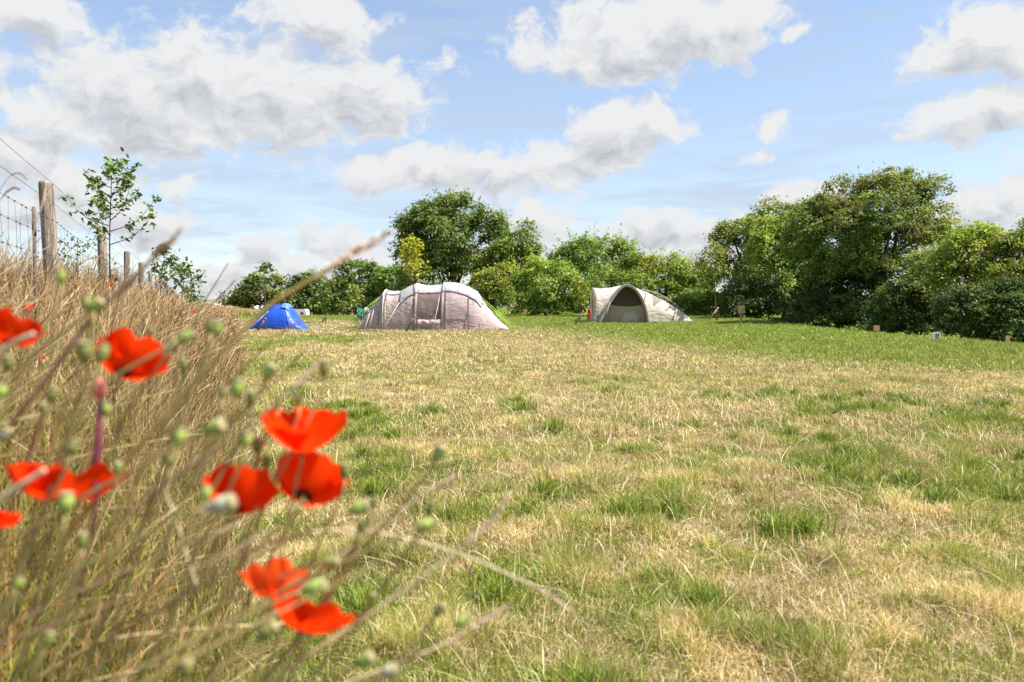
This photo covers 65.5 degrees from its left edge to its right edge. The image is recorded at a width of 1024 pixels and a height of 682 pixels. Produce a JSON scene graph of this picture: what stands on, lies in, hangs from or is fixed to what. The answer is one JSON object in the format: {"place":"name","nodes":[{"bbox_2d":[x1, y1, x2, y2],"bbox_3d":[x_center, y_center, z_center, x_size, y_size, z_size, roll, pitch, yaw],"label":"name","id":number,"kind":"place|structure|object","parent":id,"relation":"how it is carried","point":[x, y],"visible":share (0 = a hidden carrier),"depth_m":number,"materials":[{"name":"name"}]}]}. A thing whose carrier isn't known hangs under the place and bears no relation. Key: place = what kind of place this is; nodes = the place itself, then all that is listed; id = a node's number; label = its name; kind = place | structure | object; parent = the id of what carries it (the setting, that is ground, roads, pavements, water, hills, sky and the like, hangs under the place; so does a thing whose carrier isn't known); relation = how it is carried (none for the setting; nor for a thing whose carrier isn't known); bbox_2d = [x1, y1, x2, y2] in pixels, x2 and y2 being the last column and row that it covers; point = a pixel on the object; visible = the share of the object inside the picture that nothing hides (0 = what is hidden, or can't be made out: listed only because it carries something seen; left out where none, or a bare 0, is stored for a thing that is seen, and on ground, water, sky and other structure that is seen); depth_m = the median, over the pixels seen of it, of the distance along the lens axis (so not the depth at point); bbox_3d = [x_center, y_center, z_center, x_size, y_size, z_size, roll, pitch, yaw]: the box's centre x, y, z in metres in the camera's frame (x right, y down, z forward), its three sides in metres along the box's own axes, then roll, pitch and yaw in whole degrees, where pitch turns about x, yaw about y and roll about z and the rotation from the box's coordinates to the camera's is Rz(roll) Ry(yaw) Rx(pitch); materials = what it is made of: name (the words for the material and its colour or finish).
{"place":"outdoors","nodes":[
{"label":"outdoors","id":0,"kind":"place"},
{"bbox_2d":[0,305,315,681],"bbox_3d":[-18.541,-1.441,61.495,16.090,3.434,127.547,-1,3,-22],"label":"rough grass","id":1,"kind":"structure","parent":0,"point":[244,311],"depth_m":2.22,"materials":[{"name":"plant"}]},
{"bbox_2d":[0,231,341,681],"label":"meadow grass","id":2,"kind":"structure","parent":0,"point":[139,309],"depth_m":2.60,"materials":[{"name":"plant"}]},
{"bbox_2d":[103,347,307,542],"bbox_3d":[-0.272,0.092,0.705,0.186,0.176,0.003,0,2,0],"label":"grass stalk","id":3,"kind":"object","parent":2,"relation":"on","point":[146,502],"depth_m":0.70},
{"bbox_2d":[0,308,1023,681],"bbox_3d":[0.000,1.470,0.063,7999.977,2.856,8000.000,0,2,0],"label":"ground","id":4,"kind":"structure","parent":0,"point":[626,462],"depth_m":3.90,"materials":[{"name":"plant"}]},
{"bbox_2d":[0,307,47,371],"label":"poppy","id":5,"kind":"object","parent":4,"relation":"on","point":[13,327],"visible":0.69,"depth_m":0.62,"materials":[{"name":"red plant"}]},
{"bbox_2d":[0,386,60,539],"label":"poppy seed head","id":6,"kind":"object","parent":4,"relation":"on","point":[52,394],"visible":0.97,"depth_m":0.60},
{"bbox_2d":[0,268,65,425],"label":"poppy seed head","id":7,"kind":"object","parent":4,"relation":"on","point":[60,275],"visible":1,"depth_m":0.62},
{"bbox_2d":[32,206,39,385],"bbox_3d":[-1.970,-0.055,3.301,0.018,0.997,0.016,0,2,0],"label":"fence post","id":8,"kind":"object","parent":4,"relation":"on","point":[34,245],"visible":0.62,"depth_m":3.28,"materials":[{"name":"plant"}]},
{"bbox_2d":[0,438,79,620],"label":"poppy seed head","id":9,"kind":"object","parent":4,"relation":"on","point":[72,445],"visible":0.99,"depth_m":0.58},
{"bbox_2d":[33,629,56,681],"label":"poppy seed head","id":10,"kind":"object","parent":4,"relation":"on","point":[49,637],"visible":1,"depth_m":0.55},
{"bbox_2d":[0,340,92,650],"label":"poppy seed head","id":11,"kind":"object","parent":4,"relation":"on","point":[84,349],"visible":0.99,"depth_m":0.59},
{"bbox_2d":[6,296,94,595],"bbox_3d":[-0.419,0.401,0.661,0.200,0.876,0.014,1,3,17],"label":"poppy seed head","id":12,"kind":"object","parent":4,"relation":"on","point":[85,301],"visible":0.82,"depth_m":0.63},
{"bbox_2d":[29,491,74,681],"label":"poppy seed head","id":13,"kind":"object","parent":4,"relation":"on","point":[65,501],"visible":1,"depth_m":0.55},
{"bbox_2d":[2,296,105,382],"bbox_3d":[-0.554,0.277,0.646,0.499,0.624,0.010,0,2,8],"label":"poppy seed head","id":14,"kind":"object","parent":4,"relation":"on","point":[96,303],"visible":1,"depth_m":0.60},
{"bbox_2d":[0,343,110,617],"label":"poppy seed head","id":15,"kind":"object","parent":4,"relation":"on","point":[102,351],"visible":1,"depth_m":0.58},
{"bbox_2d":[4,402,111,639],"bbox_3d":[-0.426,0.423,0.632,0.226,0.752,0.008,0,2,-4],"label":"poppy seed head","id":16,"kind":"object","parent":4,"relation":"on","point":[106,407],"visible":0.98,"depth_m":0.62},
{"bbox_2d":[5,460,128,681],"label":"poppy","id":17,"kind":"object","parent":4,"relation":"on","point":[81,484],"visible":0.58,"depth_m":0.59,"materials":[{"name":"red plant"}]},
{"bbox_2d":[48,532,87,681],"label":"poppy seed head","id":18,"kind":"object","parent":4,"relation":"on","point":[81,540],"visible":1,"depth_m":0.57},
{"bbox_2d":[22,232,122,326],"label":"rose bush","id":19,"kind":"object","parent":4,"relation":"on","point":[83,251],"visible":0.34,"depth_m":6.19,"materials":[{"name":"green plant"}]},
{"bbox_2d":[32,461,122,681],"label":"poppy seed head","id":20,"kind":"object","parent":4,"relation":"on","point":[117,467],"visible":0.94,"depth_m":0.61},
{"bbox_2d":[0,337,176,608],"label":"grass stalk","id":21,"kind":"object","parent":4,"relation":"on","point":[171,340],"visible":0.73,"depth_m":0.63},
{"bbox_2d":[0,139,177,329],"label":"fence","id":22,"kind":"object","parent":4,"relation":"on","point":[48,231],"visible":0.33,"depth_m":5.07,"materials":[{"name":"brown wood"}]},
{"bbox_2d":[75,378,105,603],"bbox_3d":[-0.327,0.118,0.614,0.043,0.182,0.009,1,3,27],"label":"flower spike","id":23,"kind":"object","parent":4,"relation":"on","point":[99,393],"visible":0.9,"depth_m":0.60,"materials":[{"name":"plant"}]},
{"bbox_2d":[15,327,170,681],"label":"poppy","id":24,"kind":"object","parent":4,"relation":"on","point":[127,348],"visible":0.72,"depth_m":0.66,"materials":[{"name":"red plant"}]},
{"bbox_2d":[33,326,154,675],"bbox_3d":[-0.410,0.417,0.719,0.192,0.862,0.008,0,2,0],"label":"poppy seed head","id":25,"kind":"object","parent":4,"relation":"on","point":[150,331],"visible":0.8,"depth_m":0.71},
{"bbox_2d":[6,225,185,427],"bbox_3d":[-0.344,0.015,0.621,0.184,0.210,0.007,0,2,0],"label":"grass stalk","id":26,"kind":"object","parent":4,"relation":"on","point":[164,245],"depth_m":0.62,"materials":[{"name":"plant"}]},
{"bbox_2d":[1,328,196,444],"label":"poppy seed head","id":27,"kind":"object","parent":4,"relation":"on","point":[187,336],"visible":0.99,"depth_m":0.60},
{"bbox_2d":[58,147,161,278],"bbox_3d":[-3.912,-0.881,7.803,0.900,2.022,0.706,1,3,28],"label":"sapling","id":28,"kind":"object","parent":4,"relation":"on","point":[110,171],"visible":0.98,"depth_m":7.75,"materials":[{"name":"green plant"}]},
{"bbox_2d":[0,417,227,548],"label":"poppy seed head","id":29,"kind":"object","parent":4,"relation":"on","point":[217,426],"visible":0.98,"depth_m":0.57},
{"bbox_2d":[0,492,237,612],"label":"poppy seed head","id":30,"kind":"object","parent":4,"relation":"on","point":[223,504],"visible":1,"depth_m":0.53},
{"bbox_2d":[56,358,186,681],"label":"poppy seed head","id":31,"kind":"object","parent":4,"relation":"on","point":[182,363],"visible":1,"depth_m":0.63},
{"bbox_2d":[0,520,243,631],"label":"grass stalk","id":32,"kind":"object","parent":4,"relation":"on","point":[109,577],"depth_m":0.57,"materials":[{"name":"plant"}]},
{"bbox_2d":[21,321,224,681],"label":"poppy seed head","id":33,"kind":"object","parent":4,"relation":"on","point":[217,328],"visible":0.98,"depth_m":0.62},
{"bbox_2d":[73,427,187,681],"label":"poppy seed head","id":34,"kind":"object","parent":4,"relation":"on","point":[180,433],"visible":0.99,"depth_m":0.60},
{"bbox_2d":[93,454,174,681],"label":"poppy seed head","id":35,"kind":"object","parent":4,"relation":"on","point":[168,458],"visible":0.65,"depth_m":0.61},
{"bbox_2d":[0,530,270,644],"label":"grass stalk","id":36,"kind":"object","parent":4,"relation":"on","point":[118,601],"depth_m":0.55,"materials":[{"name":"plant"}]},
{"bbox_2d":[10,362,278,681],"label":"poppy seed head","id":37,"kind":"object","parent":4,"relation":"on","point":[269,371],"visible":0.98,"depth_m":0.62},
{"bbox_2d":[80,319,213,681],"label":"poppy seed head","id":38,"kind":"object","parent":4,"relation":"on","point":[209,323],"visible":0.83,"depth_m":0.66},
{"bbox_2d":[90,377,245,681],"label":"poppy seed head","id":39,"kind":"object","parent":4,"relation":"on","point":[237,386],"visible":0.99,"depth_m":0.60},
{"bbox_2d":[146,244,190,292],"bbox_3d":[-9.096,-1.525,21.086,1.513,2.146,1.064,0,2,0],"label":"sapling","id":40,"kind":"object","parent":4,"relation":"on","point":[170,263],"visible":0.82,"depth_m":20.93,"materials":[{"name":"green plant"}]},
{"bbox_2d":[111,385,227,680],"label":"poppy seed head","id":41,"kind":"object","parent":4,"relation":"on","point":[223,390],"visible":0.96,"depth_m":0.63},
{"bbox_2d":[153,484,210,681],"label":"poppy seed head","id":42,"kind":"object","parent":4,"relation":"on","point":[205,492],"visible":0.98,"depth_m":0.59},
{"bbox_2d":[167,256,206,299],"bbox_3d":[-11.108,-1.770,26.949,1.404,2.213,1.499,0,2,0],"label":"sapling","id":43,"kind":"object","parent":4,"relation":"on","point":[182,269],"visible":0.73,"depth_m":26.92,"materials":[{"name":"green plant"}]},
{"bbox_2d":[118,389,256,681],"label":"poppy seed head","id":44,"kind":"object","parent":4,"relation":"on","point":[250,396],"visible":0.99,"depth_m":0.60},
{"bbox_2d":[139,432,251,681],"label":"poppy seed head","id":45,"kind":"object","parent":4,"relation":"on","point":[246,437],"visible":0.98,"depth_m":0.61},
{"bbox_2d":[65,553,339,681],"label":"poppy seed head","id":46,"kind":"object","parent":4,"relation":"on","point":[332,561],"visible":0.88,"depth_m":0.62},
{"bbox_2d":[37,498,369,681],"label":"poppy seed head","id":47,"kind":"object","parent":4,"relation":"on","point":[359,507],"visible":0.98,"depth_m":0.62},
{"bbox_2d":[133,462,280,681],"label":"poppy","id":48,"kind":"object","parent":4,"relation":"on","point":[251,489],"visible":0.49,"depth_m":0.61,"materials":[{"name":"red plant"}]},
{"bbox_2d":[170,436,262,681],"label":"poppy seed head","id":49,"kind":"object","parent":4,"relation":"on","point":[257,443],"visible":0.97,"depth_m":0.64},
{"bbox_2d":[112,577,326,681],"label":"poppy seed head","id":50,"kind":"object","parent":4,"relation":"on","point":[312,587],"visible":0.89,"depth_m":0.57},
{"bbox_2d":[159,396,281,671],"bbox_3d":[-0.307,0.469,0.664,0.234,0.844,0.009,0,2,-9],"label":"poppy seed head","id":51,"kind":"object","parent":4,"relation":"on","point":[214,549],"visible":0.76,"depth_m":0.66},
{"bbox_2d":[122,360,321,517],"bbox_3d":[-0.202,0.068,0.553,0.141,0.111,0.003,0,2,0],"label":"grass stalk","id":52,"kind":"object","parent":4,"relation":"on","point":[301,381],"depth_m":0.55,"materials":[{"name":"plant"}]},
{"bbox_2d":[151,316,304,457],"bbox_3d":[-0.273,0.048,0.753,0.156,0.143,0.003,0,2,0],"label":"grass stalk","id":53,"kind":"object","parent":4,"relation":"on","point":[217,393],"depth_m":0.75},
{"bbox_2d":[62,227,397,543],"bbox_3d":[-0.229,0.037,0.642,0.278,0.256,0.008,0,2,0],"label":"grass stalk","id":54,"kind":"object","parent":4,"relation":"on","point":[356,249],"depth_m":0.64,"materials":[{"name":"plant"}]},
{"bbox_2d":[189,455,270,681],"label":"poppy seed head","id":55,"kind":"object","parent":4,"relation":"on","point":[266,461],"visible":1,"depth_m":0.63},
{"bbox_2d":[205,619,279,681],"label":"poppy seed head","id":56,"kind":"object","parent":4,"relation":"on","point":[270,628],"visible":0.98,"depth_m":0.55},
{"bbox_2d":[197,392,301,681],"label":"poppy seed head","id":57,"kind":"object","parent":4,"relation":"on","point":[297,397],"visible":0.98,"depth_m":0.67},
{"bbox_2d":[182,359,329,681],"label":"poppy seed head","id":58,"kind":"object","parent":4,"relation":"on","point":[324,367],"visible":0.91,"depth_m":0.66},
{"bbox_2d":[208,557,308,678],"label":"poppy","id":59,"kind":"object","parent":4,"relation":"on","point":[259,578],"visible":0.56,"depth_m":0.61,"materials":[{"name":"red plant"}]},
{"bbox_2d":[219,270,297,308],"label":"bushy tree","id":60,"kind":"object","parent":4,"relation":"on","point":[246,296],"visible":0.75,"depth_m":123.44,"materials":[{"name":"green plant"}]},
{"bbox_2d":[143,554,389,681],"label":"grass stalk","id":61,"kind":"object","parent":4,"relation":"on","point":[254,625],"depth_m":0.51,"materials":[{"name":"plant"}]},
{"bbox_2d":[110,516,435,681],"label":"poppy seed head","id":62,"kind":"object","parent":4,"relation":"on","point":[426,524],"visible":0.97,"depth_m":0.61},
{"bbox_2d":[204,451,350,681],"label":"poppy","id":63,"kind":"object","parent":4,"relation":"on","point":[320,481],"visible":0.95,"depth_m":0.67,"materials":[{"name":"red plant"}]},
{"bbox_2d":[248,303,309,329],"bbox_3d":[-10.539,-1.125,36.004,2.620,1.187,2.056,0,2,0],"label":"tent","id":64,"kind":"object","parent":4,"relation":"on","point":[281,315],"visible":0.84,"depth_m":35.48,"materials":[{"name":"blue fabric"}]},
{"bbox_2d":[253,406,347,681],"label":"poppy","id":65,"kind":"object","parent":4,"relation":"on","point":[322,428],"visible":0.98,"depth_m":0.64,"materials":[{"name":"red plant"}]},
{"bbox_2d":[260,463,349,681],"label":"poppy seed head","id":66,"kind":"object","parent":4,"relation":"on","point":[343,469],"visible":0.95,"depth_m":0.67},
{"bbox_2d":[283,266,328,314],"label":"round tree","id":67,"kind":"object","parent":4,"relation":"on","point":[307,299],"visible":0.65,"depth_m":125.98,"materials":[{"name":"green plant"}]},
{"bbox_2d":[264,584,357,681],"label":"poppy","id":68,"kind":"object","parent":4,"relation":"on","point":[307,617],"visible":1,"depth_m":0.58,"materials":[{"name":"red plant"}]},
{"bbox_2d":[214,475,419,640],"bbox_3d":[-0.144,0.160,0.587,0.153,0.124,0.002,0,2,0],"label":"grass stalk","id":69,"kind":"object","parent":4,"relation":"on","point":[316,565],"depth_m":0.59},
{"bbox_2d":[287,519,366,681],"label":"poppy seed head","id":70,"kind":"object","parent":4,"relation":"on","point":[360,524],"visible":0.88,"depth_m":0.63},
{"bbox_2d":[277,496,378,681],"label":"poppy seed head","id":71,"kind":"object","parent":4,"relation":"on","point":[373,502],"visible":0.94,"depth_m":0.63},
{"bbox_2d":[307,592,376,681],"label":"poppy seed head","id":72,"kind":"object","parent":4,"relation":"on","point":[372,597],"visible":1,"depth_m":0.64},
{"bbox_2d":[329,649,375,681],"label":"poppy seed head","id":73,"kind":"object","parent":4,"relation":"on","point":[367,658],"visible":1,"depth_m":0.57},
{"bbox_2d":[255,474,454,630],"bbox_3d":[-0.135,0.183,0.688,0.175,0.137,0.005,0,2,0],"label":"grass stalk","id":74,"kind":"object","parent":4,"relation":"on","point":[440,484],"depth_m":0.69,"materials":[{"name":"plant"}]},
{"bbox_2d":[263,444,447,681],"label":"poppy seed head","id":75,"kind":"object","parent":4,"relation":"on","point":[439,452],"visible":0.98,"depth_m":0.68},
{"bbox_2d":[317,257,394,314],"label":"broad tree","id":76,"kind":"object","parent":4,"relation":"on","point":[343,282],"visible":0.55,"depth_m":116.44,"materials":[{"name":"green plant"}]},
{"bbox_2d":[159,529,572,611],"bbox_3d":[-0.129,0.200,0.689,0.366,0.076,0.004,0,2,0],"label":"grass stalk","id":77,"kind":"object","parent":4,"relation":"on","point":[387,534],"depth_m":0.69,"materials":[{"name":"plant"}]},
{"bbox_2d":[323,500,436,681],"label":"poppy seed head","id":78,"kind":"object","parent":4,"relation":"on","point":[430,506],"visible":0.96,"depth_m":0.64},
{"bbox_2d":[350,261,414,313],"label":"filler tree","id":79,"kind":"object","parent":4,"relation":"on","point":[384,276],"visible":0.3,"depth_m":102.34,"materials":[{"name":"green plant"}]},
{"bbox_2d":[270,491,512,681],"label":"grass stalk","id":80,"kind":"object","parent":4,"relation":"on","point":[490,521],"depth_m":0.63,"materials":[{"name":"plant"}]},
{"bbox_2d":[379,601,446,681],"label":"poppy seed head","id":81,"kind":"object","parent":4,"relation":"on","point":[440,607],"visible":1,"depth_m":0.63},
{"bbox_2d":[396,233,431,330],"bbox_3d":[-4.078,-2.395,32.523,1.366,4.093,1.338,2,3,44],"label":"sapling","id":82,"kind":"object","parent":4,"relation":"on","point":[409,245],"visible":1,"depth_m":32.39,"materials":[{"name":"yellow plant"}]},
{"bbox_2d":[374,612,470,681],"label":"poppy seed head","id":83,"kind":"object","parent":4,"relation":"on","point":[462,620],"visible":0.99,"depth_m":0.61},
{"bbox_2d":[338,282,516,329],"bbox_3d":[-3.790,-1.602,35.939,8.167,2.137,3.567,0,2,0],"label":"family tent","id":84,"kind":"object","parent":4,"relation":"on","point":[450,305],"visible":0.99,"depth_m":35.00,"materials":[{"name":"grey fabric"}]},
{"bbox_2d":[418,293,440,319],"bbox_3d":[-3.623,-1.501,35.041,0.963,1.572,0.494,0,2,0],"label":"window","id":85,"kind":"structure","parent":84,"relation":"in","point":[427,302],"depth_m":34.87,"materials":[{"name":"beige"}]},
{"bbox_2d":[446,292,467,319],"bbox_3d":[-2.430,-1.602,35.006,0.952,1.346,0.441,0,2,0],"label":"window","id":86,"kind":"structure","parent":84,"relation":"in","point":[456,303],"depth_m":34.86,"materials":[{"name":"fabric"}]},
{"bbox_2d":[347,605,510,681],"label":"grass stalk","id":87,"kind":"object","parent":4,"relation":"on","point":[490,615],"depth_m":0.63,"materials":[{"name":"plant"}]},
{"bbox_2d":[387,185,513,290],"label":"beech tree","id":88,"kind":"object","parent":4,"relation":"on","point":[448,250],"visible":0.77,"depth_m":87.40,"materials":[{"name":"green plant"}]},
{"bbox_2d":[462,259,524,314],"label":"field maple","id":89,"kind":"object","parent":4,"relation":"on","point":[485,285],"visible":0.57,"depth_m":65.10,"materials":[{"name":"green plant"}]},
{"bbox_2d":[474,217,549,311],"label":"hornbeam tree","id":90,"kind":"object","parent":4,"relation":"on","point":[510,249],"visible":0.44,"depth_m":84.58,"materials":[{"name":"green plant"}]},
{"bbox_2d":[491,250,587,315],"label":"hazel shrub","id":91,"kind":"object","parent":4,"relation":"on","point":[543,296],"visible":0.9,"depth_m":58.75,"materials":[{"name":"green plant"}]},
{"bbox_2d":[566,271,593,322],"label":"sapling","id":92,"kind":"object","parent":4,"relation":"on","point":[580,285],"visible":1,"depth_m":42.44,"materials":[{"name":"green plant"}]},
{"bbox_2d":[537,222,649,294],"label":"cherry tree","id":93,"kind":"object","parent":4,"relation":"on","point":[574,252],"visible":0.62,"depth_m":64.68,"materials":[{"name":"green plant"}]},
{"bbox_2d":[552,263,663,313],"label":"elder shrub","id":94,"kind":"object","parent":4,"relation":"on","point":[642,283],"visible":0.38,"depth_m":57.59,"materials":[{"name":"green plant"}]},
{"bbox_2d":[576,284,693,321],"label":"dome tent","id":95,"kind":"object","parent":4,"relation":"on","point":[626,303],"visible":0.99,"depth_m":45.45,"materials":[{"name":"beige fabric"}]},
{"bbox_2d":[608,246,720,309],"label":"plum tree","id":96,"kind":"object","parent":4,"relation":"on","point":[680,273],"visible":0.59,"depth_m":59.00,"materials":[{"name":"green plant"}]},
{"bbox_2d":[660,282,727,314],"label":"bramble shrub","id":97,"kind":"object","parent":4,"relation":"on","point":[691,299],"visible":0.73,"depth_m":55.13,"materials":[{"name":"green plant"}]},
{"bbox_2d":[691,237,732,319],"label":"sapling","id":98,"kind":"object","parent":4,"relation":"on","point":[718,254],"visible":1,"depth_m":45.79,"materials":[{"name":"green plant"}]},
{"bbox_2d":[689,194,812,316],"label":"olive tree","id":99,"kind":"object","parent":4,"relation":"on","point":[728,233],"visible":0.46,"depth_m":53.24,"materials":[{"name":"green plant"}]},
{"bbox_2d":[710,270,815,323],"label":"ivy hedge","id":100,"kind":"object","parent":4,"relation":"on","point":[748,300],"visible":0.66,"depth_m":48.18,"materials":[{"name":"green plant"}]},
{"bbox_2d":[738,209,833,316],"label":"sycamore shrub","id":101,"kind":"object","parent":4,"relation":"on","point":[782,266],"visible":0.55,"depth_m":48.35,"materials":[{"name":"green plant"}]},
{"bbox_2d":[770,253,906,333],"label":"ivy hedge","id":102,"kind":"object","parent":4,"relation":"on","point":[823,301],"visible":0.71,"depth_m":41.35,"materials":[{"name":"green plant"}]},
{"bbox_2d":[777,161,962,308],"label":"maple tree","id":103,"kind":"object","parent":4,"relation":"on","point":[838,220],"visible":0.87,"depth_m":40.77,"materials":[{"name":"green plant"}]},
{"bbox_2d":[860,275,973,337],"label":"ivy hedge","id":104,"kind":"object","parent":4,"relation":"on","point":[912,316],"visible":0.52,"depth_m":36.34,"materials":[{"name":"green plant"}]},
{"bbox_2d":[886,239,958,335],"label":"privet shrub","id":105,"kind":"object","parent":4,"relation":"on","point":[908,280],"visible":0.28,"depth_m":36.21,"materials":[{"name":"green plant"}]},
{"bbox_2d":[904,216,1023,337],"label":"willow shrub","id":106,"kind":"object","parent":4,"relation":"on","point":[966,264],"visible":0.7,"depth_m":33.48,"materials":[{"name":"green plant"}]},
{"bbox_2d":[926,273,1023,342],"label":"ivy hedge","id":107,"kind":"object","parent":4,"relation":"on","point":[982,318],"visible":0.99,"depth_m":28.90,"materials":[{"name":"green plant"}]},
{"bbox_2d":[969,214,1023,333],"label":"hawthorn tree","id":108,"kind":"object","parent":4,"relation":"on","point":[1005,264],"visible":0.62,"depth_m":32.18,"materials":[{"name":"green plant"}]},
{"bbox_2d":[0,0,1023,298],"label":"sky","id":109,"kind":"structure","parent":0,"point":[289,135],"materials":[{"name":"blue"}]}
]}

